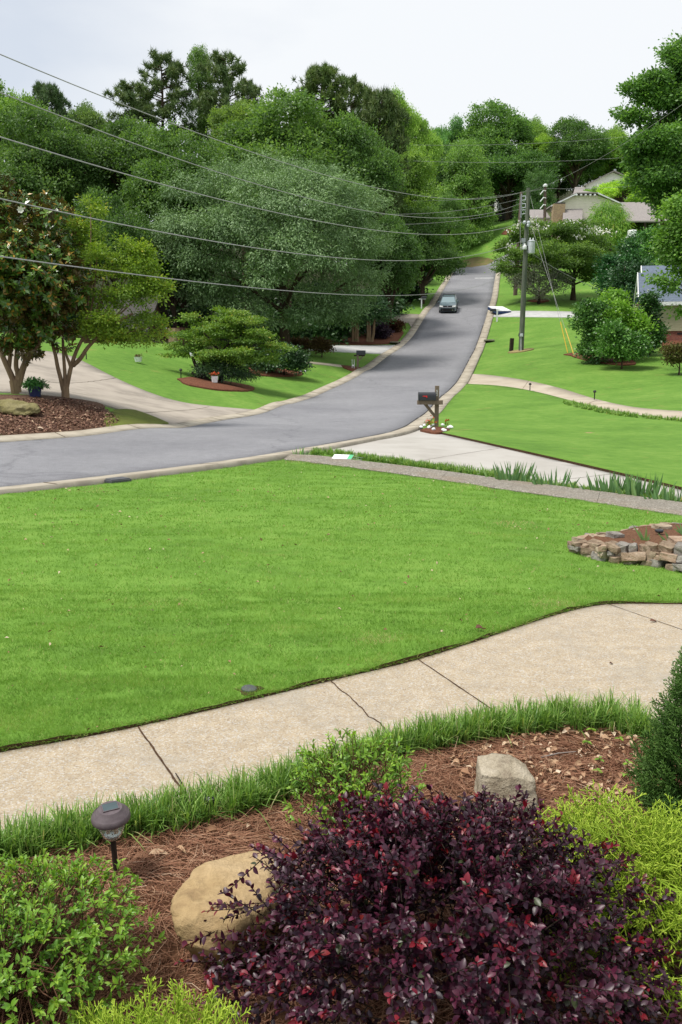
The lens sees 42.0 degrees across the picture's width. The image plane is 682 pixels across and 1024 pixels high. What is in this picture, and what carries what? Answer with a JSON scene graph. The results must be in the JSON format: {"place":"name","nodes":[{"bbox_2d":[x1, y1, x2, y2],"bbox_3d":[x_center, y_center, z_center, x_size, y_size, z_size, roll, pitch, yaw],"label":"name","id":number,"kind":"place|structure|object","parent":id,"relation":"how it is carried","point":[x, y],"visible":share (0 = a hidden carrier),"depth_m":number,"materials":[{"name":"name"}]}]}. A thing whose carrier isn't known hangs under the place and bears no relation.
{"place":"outdoors","nodes":[
{"label":"outdoors","id":0,"kind":"place"},
{"bbox_2d":[0,349,253,423],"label":"driveway","id":1,"kind":"structure","parent":0,"point":[113,393],"depth_m":34.94,"materials":[{"name":"grey concrete"}]},
{"bbox_2d":[0,207,432,349],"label":"forest floor","id":2,"kind":"structure","parent":0,"point":[408,302],"depth_m":114.35,"materials":[{"name":"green plant"}]},
{"bbox_2d":[0,273,495,486],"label":"road","id":3,"kind":"structure","parent":0,"point":[436,349],"depth_m":29.56,"materials":[{"name":"grey asphalt"}]},
{"bbox_2d":[0,459,681,751],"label":"lawn","id":4,"kind":"structure","parent":0,"point":[233,573],"depth_m":8.46,"materials":[{"name":"plant"}]},
{"bbox_2d":[0,671,336,746],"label":"turf","id":5,"kind":"structure","parent":4,"relation":"on","point":[97,683],"depth_m":5.42,"materials":[{"name":"green plant"}]},
{"bbox_2d":[0,460,681,531],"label":"turf","id":6,"kind":"structure","parent":4,"relation":"on","point":[363,501],"depth_m":12.54,"materials":[{"name":"green plant"}]},
{"bbox_2d":[0,522,681,593],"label":"turf","id":7,"kind":"structure","parent":4,"relation":"on","point":[568,576],"depth_m":8.95,"materials":[{"name":"green plant"}]},
{"bbox_2d":[582,523,681,563],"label":"ring bed","id":8,"kind":"object","parent":4,"relation":"on","point":[630,534],"visible":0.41,"depth_m":10.01,"materials":[{"name":"brown soil"}]},
{"bbox_2d":[0,604,681,834],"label":"walkway","id":9,"kind":"structure","parent":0,"point":[572,651],"depth_m":5.38,"materials":[{"name":"beige concrete"}]},
{"bbox_2d":[0,194,681,474],"bbox_3d":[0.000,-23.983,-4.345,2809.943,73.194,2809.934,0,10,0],"label":"ground","id":10,"kind":"structure","parent":0,"point":[652,381],"depth_m":52.13,"materials":[{"name":"green plant"}]},
{"bbox_2d":[0,78,50,166],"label":"leafy tree","id":11,"kind":"object","parent":10,"relation":"on","point":[7,101],"visible":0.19,"depth_m":70.78,"materials":[{"name":"green plant"}]},
{"bbox_2d":[28,79,73,130],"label":"pine tree","id":12,"kind":"object","parent":10,"relation":"on","point":[49,92],"visible":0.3,"depth_m":85.52,"materials":[{"name":"green plant"}]},
{"bbox_2d":[0,98,110,208],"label":"leafy tree","id":13,"kind":"object","parent":10,"relation":"on","point":[31,170],"visible":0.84,"depth_m":64.48,"materials":[{"name":"green plant"}]},
{"bbox_2d":[0,394,119,435],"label":"mulch bed","id":14,"kind":"object","parent":10,"relation":"on","point":[6,396],"visible":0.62,"depth_m":25.13,"materials":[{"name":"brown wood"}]},
{"bbox_2d":[0,399,40,415],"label":"boulder","id":15,"kind":"object","parent":14,"relation":"on","point":[14,407],"visible":0.98,"depth_m":24.29,"materials":[{"name":"stone"}]},
{"bbox_2d":[0,172,101,393],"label":"magnolia tree","id":16,"kind":"object","parent":14,"relation":"on","point":[32,294],"visible":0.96,"depth_m":26.29,"materials":[{"name":"green plant"}]},
{"bbox_2d":[47,194,184,397],"bbox_3d":[-7.138,-6.572,27.273,4.378,6.245,2.743,3,11,18],"label":"crape myrtle","id":17,"kind":"object","parent":14,"relation":"on","point":[103,327],"visible":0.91,"depth_m":27.08,"materials":[{"name":"green plant"}]},
{"bbox_2d":[65,99,107,296],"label":"leafy tree","id":18,"kind":"object","parent":10,"relation":"on","point":[85,114],"visible":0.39,"depth_m":92.18,"materials":[{"name":"green plant"}]},
{"bbox_2d":[60,111,170,281],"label":"leafy tree","id":19,"kind":"object","parent":10,"relation":"on","point":[115,153],"visible":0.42,"depth_m":67.79,"materials":[{"name":"green plant"}]},
{"bbox_2d":[71,183,166,290],"bbox_3d":[-15.342,-0.909,62.515,6.883,42.442,7.109,0,10,0],"label":"leafy tree","id":20,"kind":"object","parent":10,"relation":"on","point":[117,213],"visible":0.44,"depth_m":58.07,"materials":[{"name":"green plant"}]},
{"bbox_2d":[104,409,168,426],"bbox_3d":[-6.355,-2.811,27.148,1.585,0.517,4.886,0,10,0],"label":"grass corner","id":21,"kind":"object","parent":10,"relation":"on","point":[129,416],"depth_m":27.61,"materials":[{"name":"green plant"}]},
{"bbox_2d":[102,79,171,140],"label":"pine tree","id":22,"kind":"object","parent":10,"relation":"on","point":[128,95],"visible":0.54,"depth_m":99.98,"materials":[{"name":"green plant"}]},
{"bbox_2d":[91,291,194,343],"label":"brown house","id":23,"kind":"structure","parent":10,"relation":"on","point":[157,307],"depth_m":56.97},
{"bbox_2d":[130,48,195,141],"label":"pine tree","id":24,"kind":"object","parent":10,"relation":"on","point":[173,70],"visible":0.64,"depth_m":101.94,"materials":[{"name":"green plant"}]},
{"bbox_2d":[126,201,210,327],"bbox_3d":[-11.965,-1.123,66.852,6.512,42.807,6.112,-6,12,-32],"label":"leafy tree","id":25,"kind":"object","parent":10,"relation":"on","point":[174,301],"visible":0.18,"depth_m":62.90,"materials":[{"name":"green plant"}]},
{"bbox_2d":[112,117,240,327],"bbox_3d":[-12.010,-5.118,70.392,9.898,49.041,10.430,0,10,0],"label":"leafy tree","id":26,"kind":"object","parent":10,"relation":"on","point":[153,167],"visible":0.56,"depth_m":64.40,"materials":[{"name":"green plant"}]},
{"bbox_2d":[179,44,218,155],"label":"pine tree","id":27,"kind":"object","parent":10,"relation":"on","point":[197,84],"visible":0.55,"depth_m":103.95,"materials":[{"name":"green plant"}]},
{"bbox_2d":[177,377,253,391],"bbox_3d":[-6.029,-6.209,43.269,3.276,0.733,5.724,0,10,0],"label":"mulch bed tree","id":28,"kind":"object","parent":10,"relation":"on","point":[210,384],"visible":0.91,"depth_m":41.62,"materials":[{"name":"brown soil"}]},
{"bbox_2d":[187,354,265,383],"bbox_3d":[-5.799,-7.112,43.817,4.128,1.836,3.133,5,12,28],"label":"yew shrub","id":29,"kind":"object","parent":28,"relation":"on","point":[238,373],"visible":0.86,"depth_m":43.45,"materials":[{"name":"green plant"}]},
{"bbox_2d":[155,305,298,380],"bbox_3d":[-5.755,-8.423,44.276,6.751,3.801,4.850,4,11,23],"label":"japanese maple","id":30,"kind":"object","parent":28,"relation":"on","point":[219,329],"visible":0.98,"depth_m":43.87,"materials":[{"name":"green plant"}]},
{"bbox_2d":[0,273,452,441],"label":"curb","id":31,"kind":"object","parent":10,"relation":"on","point":[257,411],"visible":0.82,"depth_m":35.74,"materials":[{"name":"concrete"}]},
{"bbox_2d":[190,46,263,280],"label":"pine tree","id":32,"kind":"object","parent":10,"relation":"on","point":[218,67],"visible":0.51,"depth_m":99.93,"materials":[{"name":"green plant"}]},
{"bbox_2d":[203,96,264,309],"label":"leafy tree","id":33,"kind":"object","parent":10,"relation":"on","point":[229,112],"visible":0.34,"depth_m":82.44,"materials":[{"name":"green plant"}]},
{"bbox_2d":[0,273,500,493],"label":"curb","id":34,"kind":"object","parent":10,"relation":"on","point":[455,389],"visible":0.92,"depth_m":17.91,"materials":[{"name":"concrete"}]},
{"bbox_2d":[131,147,401,345],"bbox_3d":[-5.741,-18.765,63.341,20.598,14.613,17.381,0,10,0],"label":"willow oak","id":35,"kind":"object","parent":10,"relation":"on","point":[278,232],"visible":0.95,"depth_m":60.00,"materials":[{"name":"green plant"}]},
{"bbox_2d":[249,367,301,376],"bbox_3d":[-4.130,-8.268,52.492,1.926,0.604,5.629,7,13,35],"label":"mulch bed","id":36,"kind":"object","parent":10,"relation":"on","point":[276,374],"visible":0.42,"depth_m":52.28,"materials":[{"name":"brown soil"}]},
{"bbox_2d":[245,340,315,375],"bbox_3d":[-3.862,-9.059,52.385,3.937,2.150,4.571,-9,13,-40],"label":"evergreen hedge","id":37,"kind":"object","parent":36,"relation":"on","point":[290,360],"visible":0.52,"depth_m":51.64,"materials":[{"name":"green plant"}]},
{"bbox_2d":[206,83,366,306],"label":"leafy tree","id":38,"kind":"object","parent":10,"relation":"on","point":[310,134],"visible":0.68,"depth_m":74.75,"materials":[{"name":"green plant"}]},
{"bbox_2d":[290,62,354,281],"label":"pine tree","id":39,"kind":"object","parent":10,"relation":"on","point":[328,78],"visible":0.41,"depth_m":103.13,"materials":[{"name":"green plant"}]},
{"bbox_2d":[292,315,371,344],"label":"shrub","id":40,"kind":"object","parent":10,"relation":"on","point":[331,334],"visible":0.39,"depth_m":77.71,"materials":[{"name":"green plant"}]},
{"bbox_2d":[0,716,681,1023],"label":"planting bed","id":41,"kind":"object","parent":10,"relation":"on","point":[283,1013],"visible":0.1,"depth_m":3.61,"materials":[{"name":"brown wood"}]},
{"bbox_2d":[0,840,165,1023],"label":"azalea shrub","id":42,"kind":"object","parent":41,"relation":"on","point":[26,983],"visible":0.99,"depth_m":2.83,"materials":[{"name":"green plant"}]},
{"bbox_2d":[91,801,130,872],"bbox_3d":[-0.922,1.349,3.603,0.155,0.362,0.155,0,17,0],"label":"solar path light","id":43,"kind":"object","parent":41,"relation":"on","point":[110,820],"visible":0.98,"depth_m":3.53,"materials":[{"name":"grey plastic"}]},
{"bbox_2d":[75,974,250,1023],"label":"golden cypress","id":44,"kind":"object","parent":41,"relation":"on","point":[142,1016],"visible":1,"depth_m":2.40,"materials":[{"name":"green plant"}]},
{"bbox_2d":[170,851,285,964],"bbox_3d":[-0.399,1.431,3.238,0.395,0.290,0.601,0,10,0],"label":"boulder","id":45,"kind":"object","parent":41,"relation":"on","point":[202,886],"visible":0.58,"depth_m":3.05,"materials":[{"name":"beige stone"}]},
{"bbox_2d":[0,687,655,873],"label":"border grass","id":46,"kind":"structure","parent":41,"relation":"on","point":[147,815],"depth_m":4.25,"materials":[{"name":"green plant"}]},
{"bbox_2d":[280,728,426,840],"bbox_3d":[0.055,1.179,3.898,0.658,0.495,0.488,0,10,0],"label":"azalea shrub","id":47,"kind":"object","parent":41,"relation":"on","point":[389,773],"visible":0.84,"depth_m":3.85,"materials":[{"name":"green plant"}]},
{"bbox_2d":[174,782,681,1023],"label":"loropetalum shrub","id":48,"kind":"object","parent":41,"relation":"on","point":[399,858],"visible":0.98,"depth_m":2.66,"materials":[{"name":"purple plant"}]},
{"bbox_2d":[474,753,537,816],"bbox_3d":[0.781,1.293,4.195,0.281,0.231,0.249,0,10,0],"label":"boulder","id":49,"kind":"object","parent":41,"relation":"on","point":[500,775],"visible":0.66,"depth_m":4.13,"materials":[{"name":"stone"}]},
{"bbox_2d":[446,725,642,804],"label":"leaf litter","id":50,"kind":"object","parent":41,"relation":"on","point":[567,730],"visible":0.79,"depth_m":4.61,"materials":[{"name":"brown plant"}]},
{"bbox_2d":[519,779,681,1019],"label":"golden cypress","id":51,"kind":"object","parent":41,"relation":"on","point":[661,860],"visible":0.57,"depth_m":3.15,"materials":[{"name":"green plant"}]},
{"bbox_2d":[623,646,681,824],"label":"arborvitae","id":52,"kind":"object","parent":41,"relation":"on","point":[664,759],"visible":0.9,"depth_m":3.96,"materials":[{"name":"green plant"}]},
{"bbox_2d":[342,73,368,116],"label":"pine tree","id":53,"kind":"object","parent":10,"relation":"on","point":[358,88],"visible":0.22,"depth_m":105.74,"materials":[{"name":"green plant"}]},
{"bbox_2d":[315,109,406,337],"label":"leafy tree","id":54,"kind":"object","parent":10,"relation":"on","point":[372,156],"visible":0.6,"depth_m":77.54,"materials":[{"name":"green plant"}]},
{"bbox_2d":[348,290,399,341],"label":"crape myrtle","id":55,"kind":"object","parent":10,"relation":"on","point":[383,311],"visible":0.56,"depth_m":77.69,"materials":[{"name":"green plant"}]},
{"bbox_2d":[355,83,411,289],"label":"pine tree","id":56,"kind":"object","parent":10,"relation":"on","point":[382,105],"visible":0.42,"depth_m":96.73,"materials":[{"name":"green plant"}]},
{"bbox_2d":[353,208,426,318],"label":"leafy tree","id":57,"kind":"object","parent":10,"relation":"on","point":[408,244],"visible":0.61,"depth_m":87.16,"materials":[{"name":"green plant"}]},
{"bbox_2d":[374,84,427,155],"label":"leafy tree","id":58,"kind":"object","parent":10,"relation":"on","point":[413,126],"visible":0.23,"depth_m":130.46,"materials":[{"name":"green plant"}]},
{"bbox_2d":[310,447,500,476],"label":"edging grass","id":59,"kind":"structure","parent":10,"relation":"on","point":[467,469],"depth_m":17.08,"materials":[{"name":"green plant"}]},
{"bbox_2d":[399,147,450,298],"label":"leafy tree","id":60,"kind":"object","parent":10,"relation":"on","point":[417,179],"visible":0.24,"depth_m":105.10,"materials":[{"name":"green plant"}]},
{"bbox_2d":[409,111,445,208],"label":"leafy tree","id":61,"kind":"object","parent":10,"relation":"on","point":[433,145],"visible":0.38,"depth_m":132.14,"materials":[{"name":"green plant"}]},
{"bbox_2d":[396,199,469,303],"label":"leafy tree","id":62,"kind":"object","parent":10,"relation":"on","point":[442,250],"visible":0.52,"depth_m":102.44,"materials":[{"name":"green plant"}]},
{"bbox_2d":[432,112,464,167],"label":"leafy tree","id":63,"kind":"object","parent":10,"relation":"on","point":[448,134],"visible":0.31,"depth_m":170.43,"materials":[{"name":"green plant"}]},
{"bbox_2d":[433,191,470,239],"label":"leafy tree","id":64,"kind":"object","parent":10,"relation":"on","point":[454,206],"visible":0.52,"depth_m":142.38,"materials":[{"name":"green plant"}]},
{"bbox_2d":[432,137,501,250],"bbox_3d":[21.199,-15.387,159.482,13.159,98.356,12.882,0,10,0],"label":"leafy tree","id":65,"kind":"object","parent":10,"relation":"on","point":[471,179],"visible":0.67,"depth_m":150.52,"materials":[{"name":"green plant"}]},
{"bbox_2d":[284,454,681,514],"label":"aggregate kerb","id":66,"kind":"structure","parent":10,"relation":"on","point":[648,504],"depth_m":14.90,"materials":[{"name":"grey concrete"}]},
{"bbox_2d":[442,98,539,220],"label":"leafy tree","id":67,"kind":"object","parent":10,"relation":"on","point":[515,127],"visible":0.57,"depth_m":163.79,"materials":[{"name":"green plant"}]},
{"bbox_2d":[333,430,681,495],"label":"driveway","id":68,"kind":"structure","parent":10,"relation":"on","point":[417,445],"depth_m":19.18,"materials":[{"name":"concrete"}]},
{"bbox_2d":[480,461,536,481],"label":"iris clump","id":69,"kind":"object","parent":10,"relation":"on","point":[517,475],"visible":0.66,"depth_m":15.45,"materials":[{"name":"green plant"}]},
{"bbox_2d":[474,137,563,220],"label":"leafy tree","id":70,"kind":"object","parent":10,"relation":"on","point":[509,176],"visible":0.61,"depth_m":160.00,"materials":[{"name":"green plant"}]},
{"bbox_2d":[513,192,525,294],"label":"utility pole","id":71,"kind":"object","parent":10,"relation":"on","point":[520,214],"visible":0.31,"depth_m":107.11,"materials":[{"name":"grey wood"}]},
{"bbox_2d":[0,256,518,295],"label":"power line","id":72,"kind":"object","parent":71,"relation":"attached to","point":[205,282],"visible":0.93,"depth_m":26.10,"materials":[{"name":"grey metal"}]},
{"bbox_2d":[508,348,533,352],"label":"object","id":73,"kind":"structure","parent":10,"relation":"on","point":[524,350],"depth_m":66.41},
{"bbox_2d":[518,188,534,350],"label":"utility pole","id":74,"kind":"object","parent":73,"relation":"on","point":[529,245],"visible":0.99,"depth_m":65.60,"materials":[{"name":"grey wood"}]},
{"bbox_2d":[0,198,520,260],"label":"power line","id":75,"kind":"object","parent":74,"relation":"attached to","point":[216,241],"visible":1,"depth_m":25.06,"materials":[{"name":"grey metal"}]},
{"bbox_2d":[0,136,523,234],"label":"power line","id":76,"kind":"object","parent":74,"relation":"attached to","point":[217,198],"visible":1,"depth_m":24.80,"materials":[{"name":"grey metal"}]},
{"bbox_2d":[510,165,559,223],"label":"leafy tree","id":77,"kind":"object","parent":10,"relation":"on","point":[536,197],"visible":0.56,"depth_m":151.62,"materials":[{"name":"green plant"}]},
{"bbox_2d":[502,261,575,303],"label":"tree","id":78,"kind":"object","parent":10,"relation":"on","point":[538,292],"visible":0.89,"depth_m":96.54,"materials":[{"name":"green plant"}]},
{"bbox_2d":[484,216,616,300],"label":"crape myrtle","id":79,"kind":"object","parent":10,"relation":"on","point":[575,243],"visible":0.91,"depth_m":98.89,"materials":[{"name":"green plant"}]},
{"bbox_2d":[467,374,681,418],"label":"driveway","id":80,"kind":"structure","parent":10,"relation":"on","point":[520,384],"depth_m":45.98,"materials":[{"name":"beige concrete"}]},
{"bbox_2d":[539,114,616,192],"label":"leafy tree","id":81,"kind":"object","parent":10,"relation":"on","point":[576,148],"visible":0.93,"depth_m":161.91,"materials":[{"name":"green plant"}]},
{"bbox_2d":[566,294,616,364],"bbox_3d":[15.976,-11.470,55.952,3.660,4.379,3.887,5,12,27],"label":"shrub","id":82,"kind":"object","parent":10,"relation":"on","point":[585,318],"visible":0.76,"depth_m":55.41,"materials":[{"name":"green plant"}]},
{"bbox_2d":[529,190,666,240],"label":"beige house","id":83,"kind":"structure","parent":10,"relation":"on","point":[575,206],"depth_m":126.17,"materials":[{"name":"beige paint"}]},
{"bbox_2d":[583,252,634,295],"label":"shrub","id":84,"kind":"object","parent":10,"relation":"on","point":[602,266],"visible":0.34,"depth_m":94.45,"materials":[{"name":"green plant"}]},
{"bbox_2d":[590,123,628,179],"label":"leafy tree","id":85,"kind":"object","parent":10,"relation":"on","point":[615,131],"visible":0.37,"depth_m":166.04,"materials":[{"name":"green plant"}]},
{"bbox_2d":[585,192,635,250],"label":"tree","id":86,"kind":"object","parent":10,"relation":"on","point":[617,212],"visible":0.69,"depth_m":117.87,"materials":[{"name":"green plant"}]},
{"bbox_2d":[568,471,656,492],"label":"iris clump","id":87,"kind":"object","parent":10,"relation":"on","point":[604,486],"visible":0.62,"depth_m":14.76,"materials":[{"name":"green plant"}]},
{"bbox_2d":[595,169,648,201],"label":"leafy tree","id":88,"kind":"object","parent":10,"relation":"on","point":[618,193],"visible":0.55,"depth_m":133.63,"materials":[{"name":"green plant"}]},
{"bbox_2d":[586,317,658,368],"bbox_3d":[16.770,-10.040,52.901,3.946,3.129,3.442,6,12,28],"label":"shrub","id":89,"kind":"object","parent":10,"relation":"on","point":[622,343],"visible":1,"depth_m":52.39,"materials":[{"name":"green plant"}]},
{"bbox_2d":[588,287,659,359],"bbox_3d":[17.462,-11.913,56.086,4.990,4.733,4.369,0,10,0],"label":"shrub","id":90,"kind":"object","parent":10,"relation":"on","point":[632,319],"visible":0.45,"depth_m":55.46,"materials":[{"name":"green plant"}]},
{"bbox_2d":[591,227,656,277],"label":"shrub","id":91,"kind":"object","parent":10,"relation":"on","point":[628,254],"visible":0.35,"depth_m":95.48,"materials":[{"name":"green plant"}]},
{"bbox_2d":[599,256,661,307],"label":"shrub","id":92,"kind":"object","parent":10,"relation":"on","point":[624,277],"visible":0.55,"depth_m":77.89,"materials":[{"name":"green plant"}]},
{"bbox_2d":[607,30,681,225],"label":"tall oak","id":93,"kind":"object","parent":10,"relation":"on","point":[654,154],"visible":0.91,"depth_m":55.28,"materials":[{"name":"green plant"}]},
{"bbox_2d":[613,472,675,497],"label":"iris clump","id":94,"kind":"object","parent":10,"relation":"on","point":[635,487],"visible":0.56,"depth_m":14.43,"materials":[{"name":"green plant"}]},
{"bbox_2d":[628,224,670,264],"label":"shrub","id":95,"kind":"object","parent":10,"relation":"on","point":[644,236],"visible":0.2,"depth_m":88.56,"materials":[{"name":"green plant"}]},
{"bbox_2d":[634,289,672,355],"bbox_3d":[20.244,-12.261,57.685,2.681,4.450,3.315,-9,13,-39],"label":"shrub","id":96,"kind":"object","parent":10,"relation":"on","point":[652,300],"visible":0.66,"depth_m":57.41,"materials":[{"name":"green plant"}]},
{"bbox_2d":[633,265,681,340],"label":"blue roofed house","id":97,"kind":"structure","parent":10,"relation":"on","point":[675,331],"depth_m":66.19,"materials":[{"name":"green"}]},
{"bbox_2d":[640,187,681,320],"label":"leafy tree","id":98,"kind":"object","parent":10,"relation":"on","point":[669,234],"visible":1,"depth_m":49.80,"materials":[{"name":"green plant"}]},
{"bbox_2d":[657,341,681,374],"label":"shrub","id":99,"kind":"object","parent":10,"relation":"on","point":[672,352],"visible":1,"depth_m":49.00,"materials":[{"name":"green plant"}]},
{"bbox_2d":[0,0,681,221],"label":"sky","id":100,"kind":"structure","parent":0,"point":[552,60],"materials":[{"name":"white"}]},
{"bbox_2d":[311,345,394,353],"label":"driveway","id":101,"kind":"structure","parent":0,"point":[375,349],"depth_m":74.48,"materials":[{"name":"grey concrete"}]},
{"bbox_2d":[422,384,681,489],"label":"lawn","id":102,"kind":"structure","parent":0,"point":[534,423],"depth_m":26.81,"materials":[{"name":"green plant"}]},
{"bbox_2d":[420,427,449,433],"bbox_3d":[2.845,-2.441,26.806,0.937,0.159,2.737,0,10,0],"label":"flower bed","id":103,"kind":"object","parent":102,"relation":"on","point":[438,430],"visible":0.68,"depth_m":26.36,"materials":[{"name":"brown soil"}]},
{"bbox_2d":[417,386,442,426],"bbox_3d":[2.793,-3.196,27.988,0.800,1.535,0.306,0,10,0],"label":"mailbox","id":104,"kind":"object","parent":103,"relation":"on","point":[425,399],"visible":0.98,"depth_m":27.85,"materials":[{"name":"black paint"}]},
{"bbox_2d":[563,399,681,421],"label":"edging grass","id":105,"kind":"structure","parent":102,"relation":"on","point":[582,405],"depth_m":33.30,"materials":[{"name":"green plant"}]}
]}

